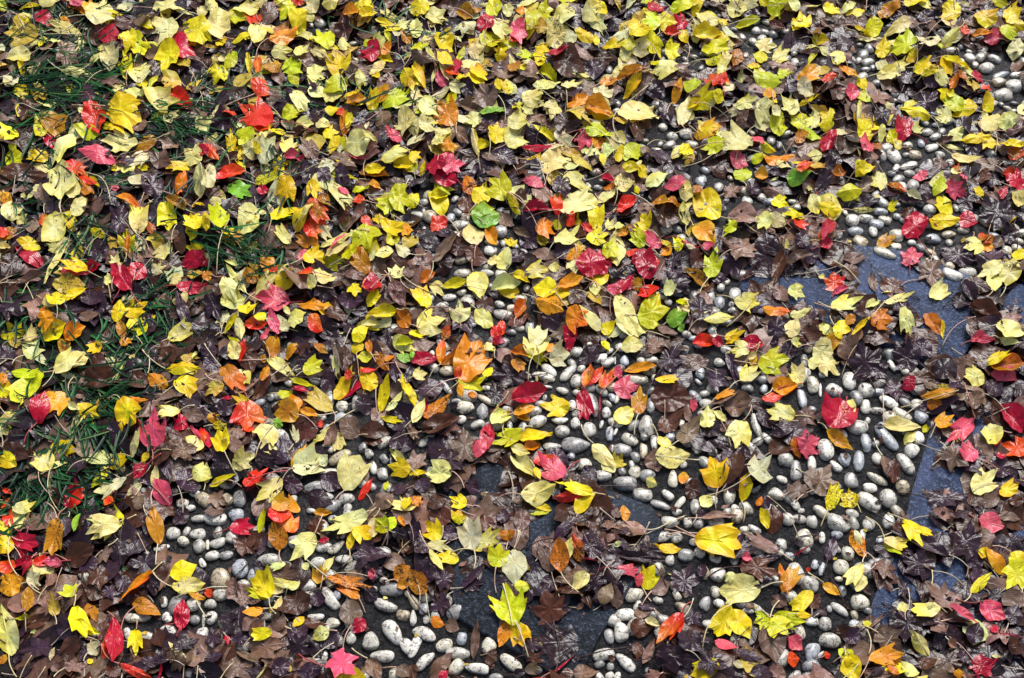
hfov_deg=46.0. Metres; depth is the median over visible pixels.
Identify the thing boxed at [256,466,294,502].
fallen leaf
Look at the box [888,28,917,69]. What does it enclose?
fallen leaf
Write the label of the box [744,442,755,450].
pebble
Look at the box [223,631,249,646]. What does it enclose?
maple leaf
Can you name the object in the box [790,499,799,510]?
pebble
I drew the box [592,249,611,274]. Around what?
fallen leaf
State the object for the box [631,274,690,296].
fallen leaf
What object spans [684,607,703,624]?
maple leaf
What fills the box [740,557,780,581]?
maple leaf
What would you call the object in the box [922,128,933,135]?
pebble
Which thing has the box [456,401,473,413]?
pebble
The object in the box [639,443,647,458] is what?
pebble
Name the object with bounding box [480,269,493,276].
pebble
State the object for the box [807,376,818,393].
pebble
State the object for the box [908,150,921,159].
pebble
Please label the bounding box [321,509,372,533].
fallen leaf
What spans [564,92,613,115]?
fallen leaf
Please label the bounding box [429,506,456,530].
fallen leaf
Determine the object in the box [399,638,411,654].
pebble
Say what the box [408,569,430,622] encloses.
fallen leaf
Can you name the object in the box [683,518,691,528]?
pebble
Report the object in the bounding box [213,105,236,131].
fallen leaf
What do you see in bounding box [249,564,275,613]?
fallen leaf
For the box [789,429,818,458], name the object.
maple leaf
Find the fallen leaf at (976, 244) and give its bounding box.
[964,235,993,254]
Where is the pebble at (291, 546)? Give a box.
[288,535,296,548]
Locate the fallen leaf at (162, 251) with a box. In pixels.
[152,224,176,262]
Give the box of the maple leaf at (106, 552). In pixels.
[96,538,117,564]
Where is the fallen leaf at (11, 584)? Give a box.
[0,574,38,595]
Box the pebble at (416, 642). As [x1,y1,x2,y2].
[408,636,421,657]
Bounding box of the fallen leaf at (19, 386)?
[5,371,52,404]
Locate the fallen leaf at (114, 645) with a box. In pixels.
[105,611,123,660]
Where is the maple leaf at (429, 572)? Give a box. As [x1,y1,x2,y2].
[417,565,435,605]
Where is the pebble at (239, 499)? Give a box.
[233,490,246,507]
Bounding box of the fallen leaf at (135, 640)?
[127,621,142,655]
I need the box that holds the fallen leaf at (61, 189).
[42,159,75,213]
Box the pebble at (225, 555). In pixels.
[219,551,232,559]
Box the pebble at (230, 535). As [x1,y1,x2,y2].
[225,531,238,543]
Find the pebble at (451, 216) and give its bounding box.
[447,213,454,222]
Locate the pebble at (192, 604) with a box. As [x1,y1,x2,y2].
[186,597,200,611]
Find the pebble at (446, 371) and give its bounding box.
[439,366,453,375]
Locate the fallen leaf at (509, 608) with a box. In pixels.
[492,582,523,625]
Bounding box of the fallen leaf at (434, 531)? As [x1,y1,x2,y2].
[422,517,443,540]
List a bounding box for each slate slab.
[442,452,663,674]
[738,242,1001,368]
[871,282,1023,667]
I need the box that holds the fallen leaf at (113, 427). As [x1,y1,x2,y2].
[107,421,129,447]
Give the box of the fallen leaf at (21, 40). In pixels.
[4,19,67,45]
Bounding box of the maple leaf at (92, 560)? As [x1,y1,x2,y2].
[79,550,102,573]
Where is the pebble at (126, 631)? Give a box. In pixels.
[123,627,130,640]
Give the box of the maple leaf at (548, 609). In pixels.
[530,590,566,660]
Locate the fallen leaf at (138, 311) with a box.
[111,297,147,323]
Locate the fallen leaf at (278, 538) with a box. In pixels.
[268,521,288,561]
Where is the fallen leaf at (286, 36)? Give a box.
[255,26,297,58]
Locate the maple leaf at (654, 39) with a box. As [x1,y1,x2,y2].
[644,28,663,57]
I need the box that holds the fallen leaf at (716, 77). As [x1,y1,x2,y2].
[702,71,727,96]
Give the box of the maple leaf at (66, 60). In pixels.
[56,40,78,66]
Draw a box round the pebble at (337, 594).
[333,590,340,599]
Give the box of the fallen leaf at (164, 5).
[127,0,185,11]
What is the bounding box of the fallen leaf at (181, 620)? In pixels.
[173,598,189,636]
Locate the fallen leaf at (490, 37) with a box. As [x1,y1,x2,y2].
[472,30,507,46]
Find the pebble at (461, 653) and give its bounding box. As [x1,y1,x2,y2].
[445,647,469,659]
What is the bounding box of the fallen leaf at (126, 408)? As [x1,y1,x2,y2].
[107,395,140,430]
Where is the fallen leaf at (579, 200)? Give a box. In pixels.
[526,186,596,219]
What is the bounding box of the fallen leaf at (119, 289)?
[110,267,130,305]
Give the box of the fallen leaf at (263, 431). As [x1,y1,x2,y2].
[252,423,278,456]
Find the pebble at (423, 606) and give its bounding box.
[419,603,428,614]
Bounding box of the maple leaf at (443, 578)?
[429,563,454,591]
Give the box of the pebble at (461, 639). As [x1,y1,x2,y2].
[456,632,466,644]
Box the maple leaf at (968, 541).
[948,521,993,568]
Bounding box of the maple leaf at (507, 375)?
[492,362,547,385]
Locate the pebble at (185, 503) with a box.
[176,499,188,507]
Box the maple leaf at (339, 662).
[325,648,358,677]
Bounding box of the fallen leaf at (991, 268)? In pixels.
[977,260,1021,279]
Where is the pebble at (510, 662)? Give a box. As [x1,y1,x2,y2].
[500,653,521,671]
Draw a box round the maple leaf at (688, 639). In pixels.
[677,628,712,651]
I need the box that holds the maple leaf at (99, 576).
[86,564,111,588]
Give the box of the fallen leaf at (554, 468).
[537,450,580,480]
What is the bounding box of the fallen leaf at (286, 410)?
[274,398,315,427]
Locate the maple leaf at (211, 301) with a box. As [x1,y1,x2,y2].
[200,284,225,320]
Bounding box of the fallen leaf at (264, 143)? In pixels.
[257,133,276,163]
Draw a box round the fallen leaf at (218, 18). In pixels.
[189,7,233,38]
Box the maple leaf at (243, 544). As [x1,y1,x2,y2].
[233,535,256,556]
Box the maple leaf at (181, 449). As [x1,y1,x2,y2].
[150,436,201,460]
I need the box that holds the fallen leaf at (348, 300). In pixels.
[323,284,363,308]
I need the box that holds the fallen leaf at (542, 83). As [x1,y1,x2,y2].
[533,79,559,99]
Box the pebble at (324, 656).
[321,650,327,660]
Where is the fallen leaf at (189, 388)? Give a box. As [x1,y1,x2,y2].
[151,375,197,397]
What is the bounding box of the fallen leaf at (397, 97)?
[365,87,409,120]
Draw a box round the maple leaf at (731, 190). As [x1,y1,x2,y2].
[719,182,742,198]
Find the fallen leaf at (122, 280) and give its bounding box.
[111,262,145,310]
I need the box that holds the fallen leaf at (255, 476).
[242,467,289,486]
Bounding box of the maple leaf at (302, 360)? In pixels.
[289,347,317,378]
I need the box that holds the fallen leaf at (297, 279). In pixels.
[280,265,332,288]
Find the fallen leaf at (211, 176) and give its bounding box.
[201,164,215,187]
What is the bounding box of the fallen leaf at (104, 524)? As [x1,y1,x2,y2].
[86,513,136,537]
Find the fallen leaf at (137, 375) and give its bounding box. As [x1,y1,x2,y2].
[127,370,162,387]
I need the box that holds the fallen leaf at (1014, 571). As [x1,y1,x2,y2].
[1001,559,1023,588]
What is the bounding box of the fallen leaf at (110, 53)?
[83,38,118,84]
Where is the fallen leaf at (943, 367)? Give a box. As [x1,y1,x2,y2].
[933,357,956,378]
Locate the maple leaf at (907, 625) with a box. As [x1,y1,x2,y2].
[890,588,922,642]
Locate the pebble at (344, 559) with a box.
[335,555,352,563]
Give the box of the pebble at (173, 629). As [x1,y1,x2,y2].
[160,625,177,633]
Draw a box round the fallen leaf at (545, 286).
[533,276,567,306]
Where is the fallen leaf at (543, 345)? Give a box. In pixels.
[523,336,548,380]
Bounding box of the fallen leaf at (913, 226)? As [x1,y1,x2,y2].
[902,215,931,255]
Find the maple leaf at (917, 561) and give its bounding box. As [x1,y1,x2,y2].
[899,547,964,585]
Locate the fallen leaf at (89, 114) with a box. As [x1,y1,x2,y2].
[80,91,105,132]
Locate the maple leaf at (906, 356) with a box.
[891,338,934,377]
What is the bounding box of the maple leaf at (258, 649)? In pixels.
[249,636,286,659]
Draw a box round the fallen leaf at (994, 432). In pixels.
[980,423,1011,443]
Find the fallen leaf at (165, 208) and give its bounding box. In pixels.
[157,201,176,229]
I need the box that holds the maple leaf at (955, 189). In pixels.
[945,178,965,200]
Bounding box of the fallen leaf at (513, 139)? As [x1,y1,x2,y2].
[492,125,528,151]
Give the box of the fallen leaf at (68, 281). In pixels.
[52,272,85,293]
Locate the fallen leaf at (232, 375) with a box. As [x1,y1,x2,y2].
[204,343,247,390]
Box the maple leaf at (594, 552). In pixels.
[582,532,616,577]
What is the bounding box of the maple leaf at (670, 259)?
[664,251,681,268]
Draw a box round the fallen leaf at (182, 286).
[154,280,206,294]
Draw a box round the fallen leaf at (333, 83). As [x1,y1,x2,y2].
[323,73,357,92]
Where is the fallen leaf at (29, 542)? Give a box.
[0,532,37,551]
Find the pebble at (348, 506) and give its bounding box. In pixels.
[343,503,351,509]
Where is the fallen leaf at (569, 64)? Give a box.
[529,42,584,77]
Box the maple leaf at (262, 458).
[254,443,279,468]
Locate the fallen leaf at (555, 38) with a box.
[531,14,565,48]
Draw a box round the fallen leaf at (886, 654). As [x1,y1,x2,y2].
[859,642,903,677]
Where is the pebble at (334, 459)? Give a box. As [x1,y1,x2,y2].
[328,449,351,465]
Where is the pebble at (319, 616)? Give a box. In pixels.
[307,614,323,619]
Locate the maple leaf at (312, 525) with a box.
[306,515,324,533]
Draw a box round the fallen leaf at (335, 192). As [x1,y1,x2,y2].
[327,179,354,209]
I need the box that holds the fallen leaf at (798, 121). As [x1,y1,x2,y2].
[790,113,813,129]
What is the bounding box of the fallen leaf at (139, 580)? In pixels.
[118,562,162,601]
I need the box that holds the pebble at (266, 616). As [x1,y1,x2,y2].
[262,613,272,619]
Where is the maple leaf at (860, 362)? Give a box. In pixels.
[846,339,883,396]
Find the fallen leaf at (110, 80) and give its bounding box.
[83,75,120,86]
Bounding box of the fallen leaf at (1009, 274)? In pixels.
[999,257,1021,297]
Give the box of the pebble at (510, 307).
[507,304,513,311]
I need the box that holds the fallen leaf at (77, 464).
[69,429,86,475]
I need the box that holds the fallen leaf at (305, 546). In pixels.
[289,514,323,560]
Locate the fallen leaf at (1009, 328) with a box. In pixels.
[975,319,1023,336]
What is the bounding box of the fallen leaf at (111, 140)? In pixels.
[100,126,169,152]
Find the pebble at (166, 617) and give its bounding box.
[162,612,171,622]
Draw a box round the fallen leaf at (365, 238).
[352,223,381,248]
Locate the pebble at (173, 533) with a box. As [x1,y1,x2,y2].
[166,527,180,539]
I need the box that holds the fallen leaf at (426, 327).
[416,308,445,336]
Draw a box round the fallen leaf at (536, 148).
[522,143,561,151]
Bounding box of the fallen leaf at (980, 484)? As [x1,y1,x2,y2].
[970,467,998,494]
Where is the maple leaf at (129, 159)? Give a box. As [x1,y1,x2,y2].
[116,151,149,166]
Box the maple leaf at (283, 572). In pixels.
[266,563,300,579]
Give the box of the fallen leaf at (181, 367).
[142,349,200,374]
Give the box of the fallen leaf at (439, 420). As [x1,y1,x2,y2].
[393,412,459,439]
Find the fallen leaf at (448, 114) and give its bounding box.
[433,94,458,133]
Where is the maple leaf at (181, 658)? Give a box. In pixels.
[171,652,186,671]
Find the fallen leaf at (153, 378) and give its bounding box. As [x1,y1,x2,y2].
[147,355,167,389]
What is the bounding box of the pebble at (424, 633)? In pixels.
[412,626,435,641]
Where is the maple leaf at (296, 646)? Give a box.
[286,633,310,656]
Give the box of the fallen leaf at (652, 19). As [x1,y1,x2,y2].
[641,11,666,29]
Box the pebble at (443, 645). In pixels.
[436,639,452,652]
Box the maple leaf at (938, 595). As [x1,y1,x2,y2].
[927,581,961,610]
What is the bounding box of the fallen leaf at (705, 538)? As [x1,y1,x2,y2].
[664,525,741,557]
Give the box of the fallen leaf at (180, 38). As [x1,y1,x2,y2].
[172,31,195,57]
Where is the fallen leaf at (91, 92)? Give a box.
[62,83,95,101]
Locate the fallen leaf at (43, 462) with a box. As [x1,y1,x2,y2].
[30,450,59,511]
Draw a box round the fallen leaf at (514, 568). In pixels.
[502,530,526,584]
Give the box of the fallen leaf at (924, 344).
[909,335,932,357]
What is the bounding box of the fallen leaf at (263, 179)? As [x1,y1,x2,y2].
[228,171,284,184]
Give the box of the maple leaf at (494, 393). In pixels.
[485,381,508,404]
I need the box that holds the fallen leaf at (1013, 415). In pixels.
[1000,402,1023,432]
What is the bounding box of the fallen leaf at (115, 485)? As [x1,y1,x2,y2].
[94,469,143,498]
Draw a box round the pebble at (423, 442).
[418,434,434,447]
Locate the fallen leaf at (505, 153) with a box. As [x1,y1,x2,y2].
[485,142,516,164]
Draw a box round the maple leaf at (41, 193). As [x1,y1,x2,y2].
[31,183,51,213]
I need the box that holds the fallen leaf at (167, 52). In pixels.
[154,37,179,71]
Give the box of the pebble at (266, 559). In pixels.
[256,553,280,566]
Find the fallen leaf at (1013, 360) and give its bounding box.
[974,352,1023,370]
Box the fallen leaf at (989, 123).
[976,111,1001,154]
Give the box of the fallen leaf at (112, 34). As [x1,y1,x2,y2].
[94,23,124,48]
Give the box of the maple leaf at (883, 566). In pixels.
[865,551,895,579]
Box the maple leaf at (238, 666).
[222,655,254,677]
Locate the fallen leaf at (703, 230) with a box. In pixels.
[687,217,715,243]
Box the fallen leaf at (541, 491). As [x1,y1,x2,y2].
[493,480,555,506]
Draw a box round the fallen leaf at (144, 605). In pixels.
[132,597,160,614]
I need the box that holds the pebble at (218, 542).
[209,537,225,547]
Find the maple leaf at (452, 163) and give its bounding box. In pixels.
[418,153,465,174]
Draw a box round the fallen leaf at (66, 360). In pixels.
[42,347,83,386]
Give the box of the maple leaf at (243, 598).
[197,577,260,606]
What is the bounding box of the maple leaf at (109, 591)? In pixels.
[95,584,120,598]
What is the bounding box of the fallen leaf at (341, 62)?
[326,52,350,92]
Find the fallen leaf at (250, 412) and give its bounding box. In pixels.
[230,392,264,429]
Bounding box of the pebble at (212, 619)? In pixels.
[205,611,216,624]
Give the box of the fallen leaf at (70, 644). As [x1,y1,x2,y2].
[58,635,98,654]
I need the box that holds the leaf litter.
[0,0,1023,677]
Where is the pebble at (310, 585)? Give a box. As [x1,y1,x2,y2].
[300,579,316,590]
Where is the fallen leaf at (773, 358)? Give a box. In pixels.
[734,346,789,374]
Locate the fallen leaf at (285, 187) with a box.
[275,167,295,205]
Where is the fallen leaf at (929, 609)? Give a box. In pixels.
[911,602,947,616]
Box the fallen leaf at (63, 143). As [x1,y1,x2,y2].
[49,124,87,167]
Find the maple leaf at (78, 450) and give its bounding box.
[71,436,92,462]
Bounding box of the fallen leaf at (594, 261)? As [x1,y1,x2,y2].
[575,248,605,286]
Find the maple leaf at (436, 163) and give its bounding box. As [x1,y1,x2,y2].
[426,152,448,174]
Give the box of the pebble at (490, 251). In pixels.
[484,246,496,255]
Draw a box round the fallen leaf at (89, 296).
[78,289,101,304]
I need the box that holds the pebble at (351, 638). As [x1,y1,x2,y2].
[346,631,355,644]
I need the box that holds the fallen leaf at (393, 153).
[361,145,409,172]
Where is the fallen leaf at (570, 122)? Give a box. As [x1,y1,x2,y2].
[541,111,582,133]
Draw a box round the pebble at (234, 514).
[228,509,243,521]
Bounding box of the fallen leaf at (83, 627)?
[68,594,94,637]
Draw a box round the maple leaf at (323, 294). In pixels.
[295,276,336,302]
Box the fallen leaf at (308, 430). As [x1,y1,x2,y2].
[294,415,320,441]
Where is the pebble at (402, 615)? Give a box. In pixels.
[396,610,409,620]
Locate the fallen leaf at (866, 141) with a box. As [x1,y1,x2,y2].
[860,132,873,151]
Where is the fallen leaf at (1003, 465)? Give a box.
[981,457,1012,477]
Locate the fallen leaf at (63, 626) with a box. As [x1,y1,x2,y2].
[52,612,77,639]
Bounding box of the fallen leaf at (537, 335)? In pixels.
[528,325,547,368]
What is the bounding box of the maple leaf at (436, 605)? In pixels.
[429,591,452,616]
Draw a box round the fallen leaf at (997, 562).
[986,547,1006,575]
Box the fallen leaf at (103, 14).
[68,0,114,24]
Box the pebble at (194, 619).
[190,615,199,624]
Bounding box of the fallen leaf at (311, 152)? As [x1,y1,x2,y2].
[297,136,325,159]
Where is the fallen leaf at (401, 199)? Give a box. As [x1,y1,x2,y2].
[373,183,411,213]
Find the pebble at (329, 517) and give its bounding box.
[328,515,335,522]
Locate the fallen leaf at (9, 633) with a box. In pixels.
[0,604,18,677]
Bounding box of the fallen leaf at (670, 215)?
[652,202,682,226]
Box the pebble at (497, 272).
[495,270,506,277]
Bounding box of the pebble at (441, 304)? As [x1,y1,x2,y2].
[436,302,448,308]
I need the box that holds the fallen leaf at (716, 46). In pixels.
[702,37,728,53]
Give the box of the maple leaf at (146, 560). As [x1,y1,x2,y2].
[127,551,156,573]
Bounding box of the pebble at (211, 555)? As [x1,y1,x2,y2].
[205,551,218,560]
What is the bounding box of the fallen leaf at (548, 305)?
[522,293,563,314]
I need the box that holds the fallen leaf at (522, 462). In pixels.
[510,438,535,477]
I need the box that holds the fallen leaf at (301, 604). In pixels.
[276,586,337,614]
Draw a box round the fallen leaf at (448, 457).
[426,450,462,469]
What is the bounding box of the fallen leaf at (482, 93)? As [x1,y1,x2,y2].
[471,83,505,123]
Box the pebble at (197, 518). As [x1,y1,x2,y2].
[191,515,203,521]
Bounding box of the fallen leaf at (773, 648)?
[758,622,785,662]
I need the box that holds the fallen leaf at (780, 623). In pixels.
[763,610,790,637]
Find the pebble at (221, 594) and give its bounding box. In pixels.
[213,589,226,600]
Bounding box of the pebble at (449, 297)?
[442,294,455,300]
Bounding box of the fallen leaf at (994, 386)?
[986,378,1003,396]
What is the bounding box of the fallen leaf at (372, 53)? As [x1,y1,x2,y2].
[359,38,392,61]
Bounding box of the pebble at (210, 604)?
[204,599,216,608]
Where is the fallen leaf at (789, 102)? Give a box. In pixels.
[780,92,806,122]
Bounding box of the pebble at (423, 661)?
[416,653,434,671]
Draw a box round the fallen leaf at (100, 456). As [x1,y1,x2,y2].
[65,449,112,474]
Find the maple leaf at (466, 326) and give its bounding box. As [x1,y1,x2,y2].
[452,302,474,333]
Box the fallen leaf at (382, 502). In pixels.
[368,491,393,514]
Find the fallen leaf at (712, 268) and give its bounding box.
[699,246,723,293]
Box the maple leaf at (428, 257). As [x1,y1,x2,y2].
[407,247,433,282]
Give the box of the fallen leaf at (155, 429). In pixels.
[137,406,166,465]
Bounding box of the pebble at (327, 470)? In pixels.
[319,468,336,473]
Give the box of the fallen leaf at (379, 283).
[361,270,387,288]
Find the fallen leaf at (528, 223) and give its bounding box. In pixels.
[502,207,540,231]
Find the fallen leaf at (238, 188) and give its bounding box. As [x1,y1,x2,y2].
[227,180,251,198]
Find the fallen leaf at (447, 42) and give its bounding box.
[434,26,454,51]
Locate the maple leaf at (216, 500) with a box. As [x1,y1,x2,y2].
[208,490,227,509]
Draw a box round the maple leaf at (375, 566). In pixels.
[363,560,387,581]
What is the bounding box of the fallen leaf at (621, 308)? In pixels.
[585,277,638,337]
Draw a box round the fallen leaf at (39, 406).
[23,391,50,444]
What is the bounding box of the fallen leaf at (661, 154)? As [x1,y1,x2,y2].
[648,150,667,163]
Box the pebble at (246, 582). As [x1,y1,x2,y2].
[238,580,249,584]
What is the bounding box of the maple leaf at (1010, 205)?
[977,201,1019,223]
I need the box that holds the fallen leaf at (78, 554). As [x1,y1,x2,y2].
[47,542,93,568]
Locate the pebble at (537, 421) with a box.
[528,415,546,428]
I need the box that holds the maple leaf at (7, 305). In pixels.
[0,296,21,320]
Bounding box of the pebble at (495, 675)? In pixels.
[489,673,502,677]
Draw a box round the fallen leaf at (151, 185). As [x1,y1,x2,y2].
[139,172,163,205]
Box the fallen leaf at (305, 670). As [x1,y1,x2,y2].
[279,662,321,677]
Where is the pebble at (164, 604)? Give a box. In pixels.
[161,596,167,607]
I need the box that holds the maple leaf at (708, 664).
[686,649,727,675]
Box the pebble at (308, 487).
[304,481,324,492]
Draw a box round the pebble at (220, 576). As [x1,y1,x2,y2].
[210,568,230,589]
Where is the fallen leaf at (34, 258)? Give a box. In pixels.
[15,245,74,267]
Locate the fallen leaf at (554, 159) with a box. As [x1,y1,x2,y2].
[516,145,569,173]
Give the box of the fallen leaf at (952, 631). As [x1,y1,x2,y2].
[932,617,962,648]
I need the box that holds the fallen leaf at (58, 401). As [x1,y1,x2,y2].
[42,376,73,415]
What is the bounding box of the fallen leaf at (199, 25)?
[183,14,233,43]
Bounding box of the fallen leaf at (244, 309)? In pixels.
[226,302,258,324]
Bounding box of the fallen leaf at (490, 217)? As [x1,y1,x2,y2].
[471,200,498,227]
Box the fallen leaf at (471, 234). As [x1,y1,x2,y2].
[462,224,484,259]
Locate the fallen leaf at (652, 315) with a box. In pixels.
[625,295,669,328]
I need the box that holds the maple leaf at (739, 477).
[719,445,750,490]
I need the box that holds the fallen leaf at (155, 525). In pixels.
[146,505,163,564]
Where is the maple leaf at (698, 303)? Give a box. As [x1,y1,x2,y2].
[687,293,713,321]
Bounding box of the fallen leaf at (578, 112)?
[565,87,591,124]
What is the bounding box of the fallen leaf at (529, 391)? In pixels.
[489,381,547,413]
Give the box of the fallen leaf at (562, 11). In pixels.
[552,3,577,22]
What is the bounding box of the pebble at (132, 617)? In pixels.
[125,613,140,622]
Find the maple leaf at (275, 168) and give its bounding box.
[272,155,289,171]
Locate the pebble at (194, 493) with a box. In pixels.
[189,490,199,496]
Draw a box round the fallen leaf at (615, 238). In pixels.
[609,229,625,265]
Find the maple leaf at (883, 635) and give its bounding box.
[850,624,902,650]
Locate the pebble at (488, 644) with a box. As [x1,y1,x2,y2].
[482,637,496,652]
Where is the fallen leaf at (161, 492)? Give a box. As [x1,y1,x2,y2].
[151,478,172,505]
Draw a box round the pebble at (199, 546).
[193,539,205,553]
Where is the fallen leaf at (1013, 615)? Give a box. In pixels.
[1004,604,1022,632]
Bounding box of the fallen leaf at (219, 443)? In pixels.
[210,426,235,473]
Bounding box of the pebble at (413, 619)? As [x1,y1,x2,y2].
[410,610,416,625]
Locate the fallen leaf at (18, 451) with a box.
[0,432,28,460]
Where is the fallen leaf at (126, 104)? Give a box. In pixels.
[72,91,141,132]
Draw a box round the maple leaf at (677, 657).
[633,642,695,673]
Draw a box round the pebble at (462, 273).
[453,269,470,277]
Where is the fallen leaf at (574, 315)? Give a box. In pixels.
[565,304,588,334]
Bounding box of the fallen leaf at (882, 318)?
[869,308,892,329]
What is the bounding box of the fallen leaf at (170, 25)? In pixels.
[154,10,187,45]
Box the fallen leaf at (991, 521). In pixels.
[969,511,1003,532]
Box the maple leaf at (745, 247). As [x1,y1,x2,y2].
[716,238,756,262]
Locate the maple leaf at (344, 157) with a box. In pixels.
[305,151,366,169]
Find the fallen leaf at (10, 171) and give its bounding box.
[0,163,47,182]
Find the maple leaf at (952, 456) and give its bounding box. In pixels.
[939,441,968,471]
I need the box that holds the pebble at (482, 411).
[476,403,487,419]
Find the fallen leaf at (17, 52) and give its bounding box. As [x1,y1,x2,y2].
[4,45,51,60]
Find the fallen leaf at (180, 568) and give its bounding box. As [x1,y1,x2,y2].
[164,560,196,587]
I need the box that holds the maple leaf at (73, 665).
[53,657,86,677]
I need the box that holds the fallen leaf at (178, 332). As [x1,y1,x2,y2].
[160,316,192,343]
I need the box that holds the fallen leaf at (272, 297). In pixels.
[255,280,304,310]
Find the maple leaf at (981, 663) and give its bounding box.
[969,653,993,677]
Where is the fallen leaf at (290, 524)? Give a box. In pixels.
[278,510,298,532]
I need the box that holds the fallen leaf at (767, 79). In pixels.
[753,68,785,88]
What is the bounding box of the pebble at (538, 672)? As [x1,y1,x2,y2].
[530,665,542,674]
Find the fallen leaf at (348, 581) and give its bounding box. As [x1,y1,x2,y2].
[302,555,375,590]
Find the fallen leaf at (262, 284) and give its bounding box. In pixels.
[242,269,276,304]
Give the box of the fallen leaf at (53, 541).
[42,502,62,555]
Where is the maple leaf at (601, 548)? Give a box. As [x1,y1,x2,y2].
[590,535,606,582]
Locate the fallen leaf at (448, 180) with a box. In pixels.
[428,166,466,189]
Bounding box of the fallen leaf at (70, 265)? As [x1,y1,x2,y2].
[59,257,101,277]
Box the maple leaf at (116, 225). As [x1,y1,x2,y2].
[108,203,129,252]
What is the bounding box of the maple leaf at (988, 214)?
[979,196,1017,247]
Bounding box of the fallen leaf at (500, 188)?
[484,170,524,202]
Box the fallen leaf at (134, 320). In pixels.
[126,313,147,342]
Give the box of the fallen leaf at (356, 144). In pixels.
[334,129,369,155]
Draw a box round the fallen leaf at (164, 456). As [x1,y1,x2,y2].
[137,442,173,480]
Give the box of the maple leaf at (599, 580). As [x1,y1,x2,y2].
[581,560,614,592]
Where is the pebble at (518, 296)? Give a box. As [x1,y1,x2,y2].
[513,295,526,302]
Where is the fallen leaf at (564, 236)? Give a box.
[546,225,579,257]
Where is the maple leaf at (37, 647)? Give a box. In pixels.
[19,627,70,660]
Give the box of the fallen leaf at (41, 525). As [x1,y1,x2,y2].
[26,510,68,529]
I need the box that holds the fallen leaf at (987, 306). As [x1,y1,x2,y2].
[943,297,1002,317]
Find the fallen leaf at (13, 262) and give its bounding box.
[1,252,21,275]
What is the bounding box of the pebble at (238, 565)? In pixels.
[231,559,247,577]
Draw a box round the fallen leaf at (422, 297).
[410,285,462,315]
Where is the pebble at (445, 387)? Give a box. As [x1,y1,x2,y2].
[439,380,451,394]
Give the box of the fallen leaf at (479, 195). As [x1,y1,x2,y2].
[465,181,490,218]
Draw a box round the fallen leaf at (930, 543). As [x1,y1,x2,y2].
[891,530,948,555]
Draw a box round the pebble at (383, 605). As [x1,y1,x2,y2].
[374,598,397,611]
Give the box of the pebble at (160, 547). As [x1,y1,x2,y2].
[153,544,169,551]
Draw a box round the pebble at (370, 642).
[362,632,378,650]
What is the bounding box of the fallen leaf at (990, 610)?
[956,598,1005,620]
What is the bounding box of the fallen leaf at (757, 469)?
[708,454,772,495]
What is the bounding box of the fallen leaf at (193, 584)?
[153,572,204,593]
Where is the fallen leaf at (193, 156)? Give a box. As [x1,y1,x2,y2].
[182,144,202,176]
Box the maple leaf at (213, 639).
[205,627,223,647]
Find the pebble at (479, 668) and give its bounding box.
[464,663,488,674]
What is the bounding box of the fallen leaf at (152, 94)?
[134,72,179,112]
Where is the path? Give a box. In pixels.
[69,0,1023,677]
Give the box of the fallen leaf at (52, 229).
[41,201,65,241]
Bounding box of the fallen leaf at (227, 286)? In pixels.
[211,273,239,303]
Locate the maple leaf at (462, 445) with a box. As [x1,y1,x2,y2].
[448,428,479,461]
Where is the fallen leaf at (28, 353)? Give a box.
[11,339,44,364]
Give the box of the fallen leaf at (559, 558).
[550,537,582,595]
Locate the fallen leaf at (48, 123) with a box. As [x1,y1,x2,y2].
[14,103,67,137]
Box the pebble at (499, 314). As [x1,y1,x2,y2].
[493,310,511,320]
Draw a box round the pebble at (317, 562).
[310,557,324,569]
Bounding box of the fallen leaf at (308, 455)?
[271,442,324,475]
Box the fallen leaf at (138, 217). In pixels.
[129,203,149,252]
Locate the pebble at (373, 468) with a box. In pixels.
[369,461,376,474]
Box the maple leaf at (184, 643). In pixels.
[160,636,198,656]
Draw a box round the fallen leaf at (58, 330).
[24,316,65,340]
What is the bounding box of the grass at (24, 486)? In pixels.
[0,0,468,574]
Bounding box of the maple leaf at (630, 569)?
[599,564,642,576]
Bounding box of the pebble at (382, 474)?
[376,468,387,480]
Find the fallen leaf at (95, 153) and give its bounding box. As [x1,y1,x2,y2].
[78,144,125,164]
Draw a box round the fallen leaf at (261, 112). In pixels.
[238,95,310,130]
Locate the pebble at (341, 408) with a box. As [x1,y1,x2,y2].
[336,401,347,411]
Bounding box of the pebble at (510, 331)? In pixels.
[505,328,515,334]
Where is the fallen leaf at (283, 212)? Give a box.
[267,205,290,232]
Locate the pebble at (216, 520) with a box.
[203,513,226,525]
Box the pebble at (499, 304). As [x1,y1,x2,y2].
[495,301,504,307]
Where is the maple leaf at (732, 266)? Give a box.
[717,234,746,278]
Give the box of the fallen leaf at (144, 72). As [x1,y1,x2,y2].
[126,62,150,86]
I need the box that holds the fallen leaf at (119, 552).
[109,533,127,564]
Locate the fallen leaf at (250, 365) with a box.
[227,333,256,372]
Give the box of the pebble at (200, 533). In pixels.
[189,528,205,538]
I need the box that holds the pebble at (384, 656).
[370,650,394,662]
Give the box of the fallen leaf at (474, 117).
[463,111,480,126]
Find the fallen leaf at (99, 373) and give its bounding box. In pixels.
[58,366,121,390]
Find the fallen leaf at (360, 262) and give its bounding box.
[349,245,388,275]
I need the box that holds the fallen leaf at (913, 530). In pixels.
[887,513,923,546]
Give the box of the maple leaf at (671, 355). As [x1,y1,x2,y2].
[655,344,685,377]
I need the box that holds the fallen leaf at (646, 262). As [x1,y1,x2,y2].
[635,246,657,294]
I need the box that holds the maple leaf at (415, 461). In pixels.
[406,450,426,470]
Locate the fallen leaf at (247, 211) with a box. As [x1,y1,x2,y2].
[238,202,262,233]
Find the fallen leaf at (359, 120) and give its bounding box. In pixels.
[335,111,376,135]
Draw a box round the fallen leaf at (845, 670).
[840,646,861,677]

